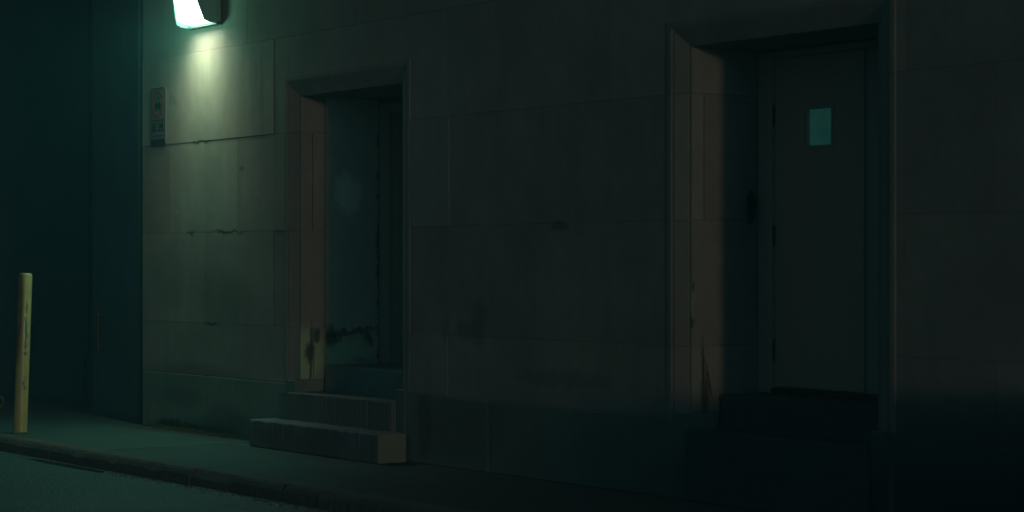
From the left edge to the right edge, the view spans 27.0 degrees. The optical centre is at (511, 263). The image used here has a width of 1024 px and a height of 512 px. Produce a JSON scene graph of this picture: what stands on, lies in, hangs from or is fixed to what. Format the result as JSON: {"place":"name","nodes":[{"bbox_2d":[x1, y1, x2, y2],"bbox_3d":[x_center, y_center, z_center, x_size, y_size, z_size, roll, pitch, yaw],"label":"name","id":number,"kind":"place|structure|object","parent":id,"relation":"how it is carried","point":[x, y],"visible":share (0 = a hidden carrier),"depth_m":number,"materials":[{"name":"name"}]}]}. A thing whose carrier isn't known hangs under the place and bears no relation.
{"place":"outdoors","nodes":[
{"label":"outdoors","id":0,"kind":"place"},
{"bbox_2d":[31,302,38,351],"bbox_3d":[-5.388,0.702,23.905,0.106,0.560,0.180,0,0,-36],"label":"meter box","id":1,"kind":"object","parent":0,"point":[34,313],"visible":0.49,"depth_m":23.85,"materials":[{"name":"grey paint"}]},
{"bbox_2d":[0,0,143,422],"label":"building","id":2,"kind":"structure","parent":0,"point":[71,194],"depth_m":23.07,"materials":[{"name":"concrete"}]},
{"bbox_2d":[96,309,102,351],"bbox_3d":[-4.057,0.652,20.969,0.070,0.420,0.080,0,0,-36],"label":"door handle","id":3,"kind":"object","parent":2,"relation":"attached to","point":[98,344],"visible":1,"depth_m":20.94,"materials":[{"name":"metal"}]},
{"bbox_2d":[0,392,768,511],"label":"sidewalk","id":4,"kind":"structure","parent":0,"point":[67,422],"depth_m":15.25,"materials":[{"name":"concrete"}]},
{"bbox_2d":[11,273,31,433],"bbox_3d":[-4.306,0.782,18.706,0.178,1.406,0.172,0,0,-36],"label":"bollard","id":5,"kind":"object","parent":4,"relation":"on","point":[22,352],"visible":1,"depth_m":18.65,"materials":[{"name":"yellow paint"}]},
{"bbox_2d":[152,423,248,440],"bbox_3d":[-2.649,1.460,18.537,0.139,0.044,2.144,0,0,-36],"label":"moss","id":6,"kind":"object","parent":4,"relation":"on","point":[194,430],"visible":0.96,"depth_m":18.63,"materials":[{"name":"green plant"}]},
{"bbox_2d":[249,363,405,463],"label":"doorway steps","id":7,"kind":"structure","parent":4,"relation":"on","point":[349,413],"depth_m":16.71,"materials":[{"name":"concrete"}]},
{"bbox_2d":[142,0,1023,511],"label":"stone building","id":8,"kind":"structure","parent":4,"relation":"on","point":[520,238],"depth_m":14.13,"materials":[{"name":"stone"}]},
{"bbox_2d":[150,87,165,145],"bbox_3d":[-3.208,-1.338,19.357,0.021,0.520,0.300,0,0,-36],"label":"parking sign","id":9,"kind":"object","parent":8,"relation":"attached to","point":[157,116],"visible":1,"depth_m":19.35,"materials":[{"name":"white metal"}]},
{"bbox_2d":[173,0,220,29],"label":"wall lamp","id":10,"kind":"object","parent":8,"relation":"attached to","point":[193,14],"visible":1,"depth_m":18.44,"materials":[{"name":"white glass"}]},
{"bbox_2d":[379,101,402,363],"bbox_3d":[-0.617,-0.257,17.248,0.120,2.163,1.522,0,0,-36],"label":"recessed door","id":11,"kind":"structure","parent":8,"relation":"in","point":[390,114],"depth_m":17.72,"materials":[{"name":"paint"}]},
{"bbox_2d":[747,190,757,224],"bbox_3d":[1.553,-0.364,13.685,0.079,0.227,0.075,0,0,-36],"label":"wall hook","id":12,"kind":"object","parent":8,"relation":"attached to","point":[752,205],"depth_m":13.69,"materials":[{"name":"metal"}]},
{"bbox_2d":[758,39,879,400],"bbox_3d":[2.104,-0.267,13.134,0.120,2.186,1.610,0,0,-36],"label":"door","id":13,"kind":"structure","parent":8,"relation":"in","point":[818,215],"depth_m":13.36,"materials":[{"name":"paint"}]},
{"bbox_2d":[685,392,879,511],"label":"doorway steps","id":14,"kind":"structure","parent":4,"relation":"on","point":[771,452],"depth_m":12.80,"materials":[{"name":"concrete"}]},
{"bbox_2d":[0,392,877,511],"bbox_3d":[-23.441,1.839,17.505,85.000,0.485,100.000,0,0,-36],"label":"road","id":15,"kind":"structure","parent":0,"point":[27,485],"depth_m":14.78,"materials":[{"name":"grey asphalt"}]},
{"bbox_2d":[30,459,104,472],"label":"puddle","id":16,"kind":"object","parent":15,"relation":"on","point":[69,466],"visible":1,"depth_m":16.86,"materials":[{"name":"liquid"}]},
{"bbox_2d":[0,452,327,511],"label":"gutter grit","id":17,"kind":"object","parent":15,"relation":"on","point":[207,489],"visible":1,"depth_m":15.35,"materials":[{"name":"gravel"}]},
{"bbox_2d":[0,433,478,511],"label":"kerb","id":18,"kind":"structure","parent":15,"relation":"on","point":[313,495],"depth_m":15.11,"materials":[{"name":"concrete"}]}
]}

